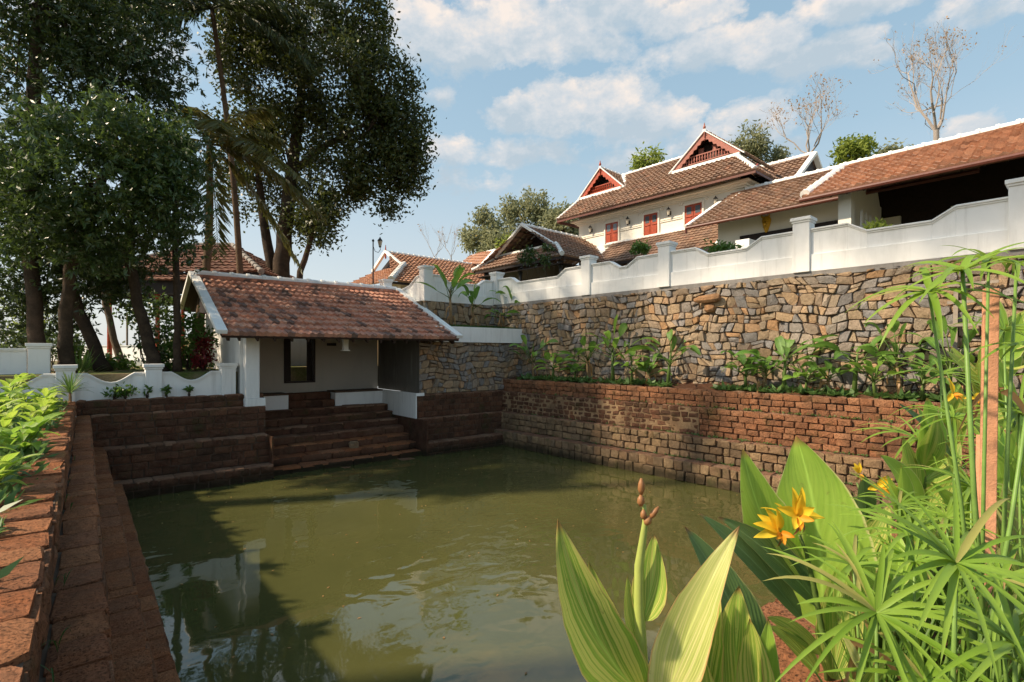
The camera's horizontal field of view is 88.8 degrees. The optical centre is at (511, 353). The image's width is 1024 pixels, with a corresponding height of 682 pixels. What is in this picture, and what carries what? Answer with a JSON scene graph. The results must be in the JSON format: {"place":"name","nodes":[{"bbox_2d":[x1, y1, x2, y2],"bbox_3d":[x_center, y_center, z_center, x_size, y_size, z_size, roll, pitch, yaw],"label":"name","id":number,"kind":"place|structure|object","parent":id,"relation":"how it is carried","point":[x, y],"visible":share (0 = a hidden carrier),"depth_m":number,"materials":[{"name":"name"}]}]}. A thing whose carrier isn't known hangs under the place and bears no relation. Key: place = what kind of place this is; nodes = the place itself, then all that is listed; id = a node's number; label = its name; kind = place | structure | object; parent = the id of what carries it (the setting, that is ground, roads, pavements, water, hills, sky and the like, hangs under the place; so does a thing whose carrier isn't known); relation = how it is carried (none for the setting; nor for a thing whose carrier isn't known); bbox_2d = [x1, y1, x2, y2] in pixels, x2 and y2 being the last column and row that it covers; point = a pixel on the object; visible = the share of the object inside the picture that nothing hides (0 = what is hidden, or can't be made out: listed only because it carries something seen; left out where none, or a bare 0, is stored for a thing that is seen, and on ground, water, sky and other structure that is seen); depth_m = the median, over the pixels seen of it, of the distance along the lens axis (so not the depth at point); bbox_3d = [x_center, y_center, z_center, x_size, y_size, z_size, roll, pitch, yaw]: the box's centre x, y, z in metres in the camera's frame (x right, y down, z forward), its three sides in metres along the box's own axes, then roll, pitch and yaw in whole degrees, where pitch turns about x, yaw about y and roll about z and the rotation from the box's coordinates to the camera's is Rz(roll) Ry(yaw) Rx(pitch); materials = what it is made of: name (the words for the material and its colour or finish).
{"place":"outdoors","nodes":[
{"label":"outdoors","id":0,"kind":"place"},
{"bbox_2d":[0,361,306,392],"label":"garden ground","id":1,"kind":"structure","parent":0,"point":[298,373],"depth_m":16.84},
{"bbox_2d":[0,343,52,373],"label":"boundary wall","id":2,"kind":"structure","parent":1,"relation":"on","point":[13,360],"depth_m":15.51,"materials":[{"name":"white paint"}]},
{"bbox_2d":[0,143,166,370],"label":"mango tree","id":3,"kind":"object","parent":1,"relation":"on","point":[81,317],"visible":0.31,"depth_m":17.84,"materials":[{"name":"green plant"}]},
{"bbox_2d":[0,0,213,372],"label":"mango tree","id":4,"kind":"object","parent":1,"relation":"on","point":[78,48],"visible":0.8,"depth_m":16.99,"materials":[{"name":"green plant"}]},
{"bbox_2d":[0,75,220,372],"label":"mango tree","id":5,"kind":"object","parent":1,"relation":"on","point":[83,211],"visible":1,"depth_m":14.34,"materials":[{"name":"green plant"}]},
{"bbox_2d":[106,286,181,361],"bbox_3d":[-13.973,-0.977,20.003,2.464,3.383,2.314,0,0,-39],"label":"shrub","id":6,"kind":"object","parent":1,"relation":"on","point":[165,311],"visible":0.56,"depth_m":19.92,"materials":[{"name":"green plant"}]},
{"bbox_2d":[78,183,210,371],"bbox_3d":[-11.988,-2.543,17.170,3.725,6.785,3.289,0,0,-26],"label":"garden tree","id":7,"kind":"object","parent":1,"relation":"on","point":[151,352],"visible":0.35,"depth_m":17.23,"materials":[{"name":"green plant"}]},
{"bbox_2d":[151,305,220,370],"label":"garden shrub","id":8,"kind":"object","parent":1,"relation":"on","point":[190,321],"visible":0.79,"depth_m":18.27,"materials":[{"name":"green plant"}]},
{"bbox_2d":[85,242,295,365],"bbox_3d":[-16.506,-2.738,28.846,9.000,6.876,7.188,0,0,0],"label":"gazebo","id":9,"kind":"object","parent":1,"relation":"on","point":[253,264],"visible":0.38,"depth_m":26.16,"materials":[{"name":"tile"}]},
{"bbox_2d":[158,102,224,371],"bbox_3d":[-11.399,-4.112,18.250,2.442,9.550,2.408,0,0,30],"label":"garden tree","id":10,"kind":"object","parent":1,"relation":"on","point":[177,363],"visible":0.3,"depth_m":17.59,"materials":[{"name":"green plant"}]},
{"bbox_2d":[79,0,319,273],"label":"coconut palm","id":11,"kind":"object","parent":1,"relation":"on","point":[243,8],"visible":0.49,"depth_m":24.16,"materials":[{"name":"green plant"}]},
{"bbox_2d":[189,330,217,370],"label":"garden shrub","id":12,"kind":"object","parent":1,"relation":"on","point":[197,360],"visible":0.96,"depth_m":18.34,"materials":[{"name":"red plant"}]},
{"bbox_2d":[127,102,327,368],"bbox_3d":[-11.832,-4.779,20.127,8.326,10.941,5.121,0,0,-6],"label":"coconut palm","id":13,"kind":"object","parent":1,"relation":"on","point":[236,148],"visible":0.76,"depth_m":20.91,"materials":[{"name":"green plant"}]},
{"bbox_2d":[205,314,306,366],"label":"court wall","id":14,"kind":"structure","parent":1,"relation":"on","point":[298,352],"depth_m":25.92,"materials":[{"name":"white paint"}]},
{"bbox_2d":[273,189,352,278],"bbox_3d":[-10.266,-3.904,26.952,3.913,9.220,3.662,0,0,-39],"label":"garden tree","id":15,"kind":"object","parent":1,"relation":"on","point":[312,233],"visible":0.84,"depth_m":26.75,"materials":[{"name":"green plant"}]},
{"bbox_2d":[197,0,446,277],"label":"jackfruit tree","id":16,"kind":"object","parent":1,"relation":"on","point":[384,118],"visible":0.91,"depth_m":27.10,"materials":[{"name":"green plant"}]},
{"bbox_2d":[171,301,422,354],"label":"terrace ground","id":17,"kind":"structure","parent":0,"point":[420,303],"depth_m":23.68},
{"bbox_2d":[351,245,489,288],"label":"house","id":18,"kind":"structure","parent":17,"relation":"on","point":[398,266],"depth_m":41.08,"materials":[{"name":"tile"}]},
{"bbox_2d":[423,301,496,325],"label":"retaining wall","id":19,"kind":"structure","parent":17,"relation":"on","point":[461,313],"depth_m":24.73,"materials":[{"name":"stone"}]},
{"bbox_2d":[378,265,492,305],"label":"parapet","id":20,"kind":"structure","parent":19,"relation":"on","point":[416,290],"depth_m":24.26,"materials":[{"name":"white paint"}]},
{"bbox_2d":[456,203,509,256],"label":"hill tree","id":21,"kind":"object","parent":17,"relation":"on","point":[470,237],"visible":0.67,"depth_m":59.26,"materials":[{"name":"green plant"}]},
{"bbox_2d":[475,220,517,256],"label":"hill tree","id":22,"kind":"object","parent":17,"relation":"on","point":[489,242],"visible":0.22,"depth_m":56.76,"materials":[{"name":"green plant"}]},
{"bbox_2d":[494,186,554,229],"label":"hill tree","id":23,"kind":"object","parent":17,"relation":"on","point":[530,210],"visible":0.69,"depth_m":61.13,"materials":[{"name":"green plant"}]},
{"bbox_2d":[471,222,626,280],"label":"porch pavilion","id":24,"kind":"structure","parent":17,"relation":"on","point":[571,247],"depth_m":33.34,"materials":[{"name":"tile"}]},
{"bbox_2d":[536,196,578,235],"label":"hill tree","id":25,"kind":"object","parent":17,"relation":"on","point":[550,220],"visible":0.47,"depth_m":51.52,"materials":[{"name":"green plant"}]},
{"bbox_2d":[626,142,667,170],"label":"hill tree","id":26,"kind":"object","parent":17,"relation":"on","point":[640,161],"visible":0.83,"depth_m":59.40,"materials":[{"name":"green plant"}]},
{"bbox_2d":[556,123,779,265],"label":"house","id":27,"kind":"structure","parent":17,"relation":"on","point":[617,214],"depth_m":31.78,"materials":[{"name":"beige paint"}]},
{"bbox_2d":[639,207,662,235],"bbox_3d":[8.543,-8.196,32.204,0.139,2.073,1.724,0,0,-42],"label":"window","id":28,"kind":"structure","parent":27,"relation":"in","point":[650,220],"depth_m":32.18,"materials":[{"name":"red wood"}]},
{"bbox_2d":[728,119,773,162],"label":"hill tree","id":29,"kind":"object","parent":17,"relation":"on","point":[754,146],"visible":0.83,"depth_m":56.91,"materials":[{"name":"green plant"}]},
{"bbox_2d":[509,374,1023,402],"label":"planting bed","id":30,"kind":"object","parent":17,"relation":"on","point":[706,386],"visible":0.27,"depth_m":17.18,"materials":[{"name":"red soil"}]},
{"bbox_2d":[575,315,660,380],"bbox_3d":[3.635,-0.157,20.063,2.533,2.619,3.557,0,0,-25],"label":"heliconia","id":31,"kind":"object","parent":30,"relation":"on","point":[622,328],"visible":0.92,"depth_m":19.84,"materials":[{"name":"green plant"}]},
{"bbox_2d":[620,329,700,382],"bbox_3d":[5.615,0.148,18.271,2.070,2.015,3.134,0,0,-29],"label":"heliconia","id":32,"kind":"object","parent":30,"relation":"on","point":[669,334],"visible":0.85,"depth_m":18.16,"materials":[{"name":"green plant"}]},
{"bbox_2d":[516,372,965,401],"bbox_3d":[5.579,1.067,17.958,1.212,0.486,15.606,0,0,-42],"label":"ground cover","id":33,"kind":"object","parent":30,"relation":"on","point":[908,395],"visible":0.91,"depth_m":15.43,"materials":[{"name":"green plant"}]},
{"bbox_2d":[721,334,837,387],"bbox_3d":[7.954,0.298,15.242,2.517,1.712,2.845,0,0,-39],"label":"heliconia","id":34,"kind":"object","parent":30,"relation":"on","point":[782,345],"visible":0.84,"depth_m":15.48,"materials":[{"name":"green plant"}]},
{"bbox_2d":[800,357,860,391],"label":"heliconia","id":35,"kind":"object","parent":30,"relation":"on","point":[814,366],"visible":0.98,"depth_m":14.49,"materials":[{"name":"green plant"}]},
{"bbox_2d":[792,332,925,392],"bbox_3d":[9.039,0.316,14.130,2.771,1.675,2.848,0,0,15],"label":"heliconia","id":36,"kind":"object","parent":30,"relation":"on","point":[838,352],"visible":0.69,"depth_m":14.03,"materials":[{"name":"green plant"}]},
{"bbox_2d":[845,355,904,397],"bbox_3d":[9.416,0.593,13.414,1.316,1.130,1.242,0,0,-39],"label":"heliconia","id":37,"kind":"object","parent":30,"relation":"on","point":[869,368],"visible":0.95,"depth_m":13.49,"materials":[{"name":"green plant"}]},
{"bbox_2d":[850,321,949,399],"bbox_3d":[9.924,0.219,13.187,2.256,2.046,1.996,0,0,40],"label":"heliconia","id":38,"kind":"object","parent":30,"relation":"on","point":[869,348],"visible":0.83,"depth_m":13.22,"materials":[{"name":"green plant"}]},
{"bbox_2d":[904,359,958,399],"bbox_3d":[10.145,0.644,12.608,1.106,1.019,0.933,0,0,-21],"label":"heliconia","id":39,"kind":"object","parent":30,"relation":"on","point":[921,373],"visible":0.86,"depth_m":12.80,"materials":[{"name":"green plant"}]},
{"bbox_2d":[885,315,981,393],"bbox_3d":[10.655,0.109,12.778,2.154,2.087,1.966,0,0,5],"label":"heliconia","id":40,"kind":"object","parent":30,"relation":"on","point":[972,333],"visible":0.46,"depth_m":12.45,"materials":[{"name":"green plant"}]},
{"bbox_2d":[946,280,998,385],"bbox_3d":[11.029,-0.262,12.532,0.320,2.929,0.942,0,0,-42],"label":"ladder","id":41,"kind":"object","parent":30,"relation":"on","point":[955,319],"visible":0.33,"depth_m":12.73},
{"bbox_2d":[752,151,822,183],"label":"wing","id":42,"kind":"structure","parent":17,"relation":"on","point":[799,164],"depth_m":32.85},
{"bbox_2d":[749,71,857,153],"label":"bare tree","id":43,"kind":"object","parent":17,"relation":"on","point":[810,121],"visible":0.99,"depth_m":50.83,"materials":[{"name":"brown plant"}]},
{"bbox_2d":[684,144,981,251],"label":"house wing","id":44,"kind":"structure","parent":17,"relation":"on","point":[734,216],"depth_m":24.14,"materials":[{"name":"tile"}]},
{"bbox_2d":[826,132,880,165],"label":"hill tree","id":45,"kind":"object","parent":17,"relation":"on","point":[849,150],"visible":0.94,"depth_m":49.30,"materials":[{"name":"green plant"}]},
{"bbox_2d":[799,119,1023,227],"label":"verandah hall","id":46,"kind":"structure","parent":17,"relation":"on","point":[996,152],"depth_m":18.73,"materials":[{"name":"orange tile"}]},
{"bbox_2d":[867,14,1023,140],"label":"bare tree","id":47,"kind":"object","parent":17,"relation":"on","point":[935,127],"visible":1,"depth_m":45.97,"materials":[{"name":"brown plant"}]},
{"bbox_2d":[128,445,775,681],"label":"water","id":48,"kind":"structure","parent":0,"point":[419,590],"depth_m":10.03,"materials":[{"name":"liquid"}]},
{"bbox_2d":[76,393,273,499],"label":"pond wall","id":49,"kind":"structure","parent":48,"relation":"in","point":[155,446],"depth_m":15.67,"materials":[{"name":"brick"}]},
{"bbox_2d":[265,391,421,475],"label":"stone steps","id":50,"kind":"structure","parent":48,"relation":"in","point":[312,431],"depth_m":19.97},
{"bbox_2d":[377,388,506,455],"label":"pond wall","id":51,"kind":"structure","parent":48,"relation":"in","point":[438,423],"depth_m":21.79,"materials":[{"name":"brown stone"}]},
{"bbox_2d":[378,326,522,393],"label":"retaining wall","id":52,"kind":"structure","parent":51,"relation":"on","point":[478,359],"depth_m":22.66,"materials":[{"name":"stone"}]},
{"bbox_2d":[761,473,969,681],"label":"pond wall","id":53,"kind":"structure","parent":48,"relation":"in","point":[799,671],"depth_m":2.34,"materials":[{"name":"brick"}]},
{"bbox_2d":[556,478,780,681],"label":"canna","id":54,"kind":"object","parent":53,"relation":"on","point":[716,626],"visible":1,"depth_m":1.58,"materials":[{"name":"green plant"}]},
{"bbox_2d":[917,382,966,446],"bbox_3d":[3.263,0.640,4.008,0.425,0.841,0.234,0,0,-4],"label":"canna","id":55,"kind":"object","parent":53,"relation":"on","point":[954,402],"visible":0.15,"depth_m":3.93,"materials":[{"name":"green plant"}]},
{"bbox_2d":[946,346,1005,429],"bbox_3d":[4.158,0.281,4.601,0.624,0.957,0.288,0,0,0],"label":"canna","id":56,"kind":"object","parent":53,"relation":"on","point":[956,356],"visible":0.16,"depth_m":4.61,"materials":[{"name":"green plant"}]},
{"bbox_2d":[985,282,1023,375],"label":"canna","id":57,"kind":"object","parent":53,"relation":"on","point":[1018,357],"visible":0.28,"depth_m":4.96,"materials":[{"name":"green plant"}]},
{"bbox_2d":[0,0,1023,390],"label":"sky","id":58,"kind":"structure","parent":0,"point":[536,94],"materials":[{"name":"blue"}]},
{"bbox_2d":[886,537,1022,681],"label":"bed","id":59,"kind":"object","parent":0,"point":[934,635],"depth_m":2.53,"materials":[{"name":"red soil"}]},
{"bbox_2d":[699,436,877,681],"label":"canna","id":60,"kind":"object","parent":59,"relation":"on","point":[793,506],"visible":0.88,"depth_m":2.17,"materials":[{"name":"green plant"}]},
{"bbox_2d":[786,523,925,652],"bbox_3d":[1.244,1.032,1.878,0.379,0.748,0.466,0,0,-20],"label":"umbrella sedge","id":61,"kind":"object","parent":59,"relation":"on","point":[847,569],"visible":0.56,"depth_m":1.90,"materials":[{"name":"green plant"}]},
{"bbox_2d":[852,462,897,560],"bbox_3d":[1.786,1.014,2.610,0.289,0.954,0.197,0,0,-2],"label":"canna","id":62,"kind":"object","parent":59,"relation":"on","point":[863,486],"visible":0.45,"depth_m":2.58,"materials":[{"name":"green plant"}]},
{"bbox_2d":[761,521,1020,681],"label":"umbrella sedge","id":63,"kind":"object","parent":59,"relation":"on","point":[881,607],"visible":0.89,"depth_m":1.23,"materials":[{"name":"green plant"}]},
{"bbox_2d":[834,497,980,667],"bbox_3d":[1.524,1.039,2.006,0.484,0.883,0.399,0,0,-10],"label":"umbrella sedge","id":64,"kind":"object","parent":59,"relation":"on","point":[900,532],"visible":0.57,"depth_m":2.00,"materials":[{"name":"green plant"}]},
{"bbox_2d":[853,473,966,640],"bbox_3d":[1.702,1.068,2.240,0.515,1.039,0.420,0,0,5],"label":"umbrella sedge","id":65,"kind":"object","parent":59,"relation":"on","point":[902,501],"visible":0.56,"depth_m":2.31,"materials":[{"name":"green plant"}]},
{"bbox_2d":[804,466,1023,681],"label":"sedge undergrowth","id":66,"kind":"object","parent":59,"relation":"on","point":[963,674],"visible":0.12,"depth_m":1.87,"materials":[{"name":"plant"}]},
{"bbox_2d":[843,638,883,681],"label":"canna","id":67,"kind":"object","parent":66,"relation":"on","point":[855,655],"visible":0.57,"depth_m":1.64,"materials":[{"name":"green plant"}]},
{"bbox_2d":[871,538,927,636],"bbox_3d":[1.419,0.860,1.916,0.373,0.334,0.148,0,0,-39],"label":"canna","id":68,"kind":"object","parent":66,"relation":"on","point":[908,597],"visible":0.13,"depth_m":1.92,"materials":[{"name":"green plant"}]},
{"bbox_2d":[878,466,941,549],"bbox_3d":[1.994,0.831,2.541,0.494,0.584,0.166,0,0,-25],"label":"canna","id":69,"kind":"object","parent":66,"relation":"on","point":[905,482],"visible":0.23,"depth_m":2.54,"materials":[{"name":"green plant"}]},
{"bbox_2d":[837,513,1016,652],"bbox_3d":[1.486,0.968,1.870,0.486,0.688,0.456,0,0,-39],"label":"umbrella sedge","id":70,"kind":"object","parent":66,"relation":"on","point":[912,559],"visible":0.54,"depth_m":1.90,"materials":[{"name":"green plant"}]},
{"bbox_2d":[880,378,979,511],"bbox_3d":[2.565,0.585,3.155,1.159,0.847,0.195,0,0,-28],"label":"canna","id":71,"kind":"object","parent":66,"relation":"on","point":[932,436],"visible":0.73,"depth_m":3.15,"materials":[{"name":"green plant"}]},
{"bbox_2d":[916,536,1023,681],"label":"umbrella sedge","id":72,"kind":"object","parent":66,"relation":"on","point":[1012,553],"visible":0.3,"depth_m":1.59,"materials":[{"name":"green plant"}]},
{"bbox_2d":[974,359,1023,432],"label":"canna","id":73,"kind":"object","parent":66,"relation":"on","point":[1001,379],"visible":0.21,"depth_m":3.58,"materials":[{"name":"green plant"}]},
{"bbox_2d":[996,485,1023,598],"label":"canna","id":74,"kind":"object","parent":66,"relation":"on","point":[998,532],"visible":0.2,"depth_m":2.35,"materials":[{"name":"green plant"}]},
{"bbox_2d":[997,421,1023,521],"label":"canna","id":75,"kind":"object","parent":66,"relation":"on","point":[1013,452],"visible":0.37,"depth_m":2.63,"materials":[{"name":"green plant"}]},
{"bbox_2d":[853,415,975,472],"bbox_3d":[2.625,1.478,3.362,0.744,2.075,0.802,0,0,-39],"label":"umbrella sedge","id":76,"kind":"object","parent":59,"relation":"on","point":[912,440],"visible":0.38,"depth_m":3.41,"materials":[{"name":"green plant"}]},
{"bbox_2d":[813,589,1017,681],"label":"umbrella sedge","id":77,"kind":"object","parent":59,"relation":"on","point":[925,673],"visible":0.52,"depth_m":1.22,"materials":[{"name":"green plant"}]},
{"bbox_2d":[825,474,1023,681],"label":"umbrella sedge","id":78,"kind":"object","parent":59,"relation":"on","point":[958,561],"visible":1,"depth_m":1.13,"materials":[{"name":"green plant"}]},
{"bbox_2d":[845,265,1023,639],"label":"umbrella sedge","id":79,"kind":"object","parent":59,"relation":"on","point":[934,302],"visible":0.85,"depth_m":1.84,"materials":[{"name":"green plant"}]},
{"bbox_2d":[889,357,980,417],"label":"umbrella sedge","id":80,"kind":"object","parent":59,"relation":"on","point":[946,372],"visible":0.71,"depth_m":3.80,"materials":[{"name":"green plant"}]},
{"bbox_2d":[885,242,1023,678],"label":"umbrella sedge","id":81,"kind":"object","parent":59,"relation":"on","point":[964,267],"visible":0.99,"depth_m":1.74,"materials":[{"name":"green plant"}]},
{"bbox_2d":[888,404,1021,484],"bbox_3d":[2.265,1.067,2.702,0.636,1.592,0.574,0,0,-39],"label":"umbrella sedge","id":82,"kind":"object","parent":59,"relation":"on","point":[957,415],"visible":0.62,"depth_m":2.68,"materials":[{"name":"green plant"}]},
{"bbox_2d":[891,490,1023,630],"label":"umbrella sedge","id":83,"kind":"object","parent":59,"relation":"on","point":[945,516],"visible":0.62,"depth_m":2.10,"materials":[{"name":"green plant"}]},
{"bbox_2d":[894,545,1023,681],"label":"umbrella sedge","id":84,"kind":"object","parent":59,"relation":"on","point":[1003,647],"visible":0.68,"depth_m":1.16,"materials":[{"name":"green plant"}]},
{"bbox_2d":[899,460,1023,581],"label":"umbrella sedge","id":85,"kind":"object","parent":59,"relation":"on","point":[968,489],"visible":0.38,"depth_m":2.39,"materials":[{"name":"green plant"}]},
{"bbox_2d":[928,245,1023,574],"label":"umbrella sedge","id":86,"kind":"object","parent":59,"relation":"on","point":[983,481],"visible":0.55,"depth_m":2.00,"materials":[{"name":"green plant"}]},
{"bbox_2d":[940,374,1023,676],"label":"umbrella sedge","id":87,"kind":"object","parent":59,"relation":"on","point":[1016,411],"visible":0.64,"depth_m":2.20,"materials":[{"name":"green plant"}]},
{"bbox_2d":[942,256,1023,663],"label":"umbrella sedge","id":88,"kind":"object","parent":59,"relation":"on","point":[1016,268],"visible":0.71,"depth_m":1.90,"materials":[{"name":"green plant"}]},
{"bbox_2d":[945,309,1023,488],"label":"umbrella sedge","id":89,"kind":"object","parent":59,"relation":"on","point":[1002,324],"visible":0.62,"depth_m":2.60,"materials":[{"name":"green plant"}]},
{"bbox_2d":[973,288,999,607],"bbox_3d":[1.885,0.595,2.084,0.124,1.709,0.079,0,0,-39],"label":"stake","id":90,"kind":"object","parent":59,"relation":"on","point":[992,437],"visible":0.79,"depth_m":2.08,"materials":[{"name":"wood"}]},
{"bbox_2d":[960,341,1023,681],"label":"umbrella sedge","id":91,"kind":"object","parent":59,"relation":"on","point":[1006,546],"visible":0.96,"depth_m":1.66,"materials":[{"name":"green plant"}]},
{"label":"ground","id":92,"kind":"structure","parent":0,"visible":0},
{"bbox_2d":[0,397,69,578],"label":"undergrowth","id":93,"kind":"object","parent":92,"relation":"on","point":[10,499],"visible":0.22,"depth_m":6.11,"materials":[{"name":"green plant"}]},
{"bbox_2d":[0,412,64,453],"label":"ginger plant","id":94,"kind":"object","parent":93,"relation":"on","point":[31,432],"visible":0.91,"depth_m":6.88,"materials":[{"name":"green plant"}]},
{"bbox_2d":[0,401,179,681],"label":"pond wall","id":95,"kind":"structure","parent":92,"relation":"on","point":[107,608],"depth_m":4.43,"materials":[{"name":"brick"}]},
{"bbox_2d":[0,447,41,486],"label":"ginger plant","id":96,"kind":"object","parent":95,"relation":"on","point":[7,465],"visible":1,"depth_m":5.03,"materials":[{"name":"green plant"}]},
{"bbox_2d":[15,393,63,427],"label":"ginger plant","id":97,"kind":"object","parent":95,"relation":"on","point":[46,406],"visible":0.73,"depth_m":8.99,"materials":[{"name":"green plant"}]},
{"bbox_2d":[0,363,237,401],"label":"parapet","id":98,"kind":"structure","parent":92,"relation":"on","point":[222,381],"depth_m":15.82,"materials":[{"name":"white paint"}]},
{"bbox_2d":[180,269,462,409],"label":"pavilion","id":99,"kind":"structure","parent":92,"relation":"on","point":[260,324],"depth_m":20.61,"materials":[{"name":"tile"}]},
{"bbox_2d":[494,378,1011,520],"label":"pond wall","id":100,"kind":"structure","parent":92,"relation":"on","point":[521,424],"depth_m":16.40,"materials":[{"name":"brick"}]},
{"bbox_2d":[532,392,1011,484],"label":"bricks","id":101,"kind":"object","parent":100,"relation":"on","point":[850,483],"visible":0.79,"depth_m":15.52,"materials":[{"name":"brick"}]},
{"bbox_2d":[493,249,1023,396],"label":"retaining wall","id":102,"kind":"structure","parent":92,"relation":"on","point":[760,314],"depth_m":16.38,"materials":[{"name":"stone"}]},
{"bbox_2d":[489,177,1023,304],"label":"parapet","id":103,"kind":"structure","parent":102,"relation":"on","point":[984,226],"depth_m":15.45,"materials":[{"name":"white paint"}]},
{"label":"planter lawn","id":104,"kind":"structure","parent":0,"visible":0},
{"bbox_2d":[412,263,476,324],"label":"banana plant","id":105,"kind":"object","parent":104,"relation":"on","point":[457,272],"visible":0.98,"depth_m":22.93,"materials":[{"name":"green plant"}]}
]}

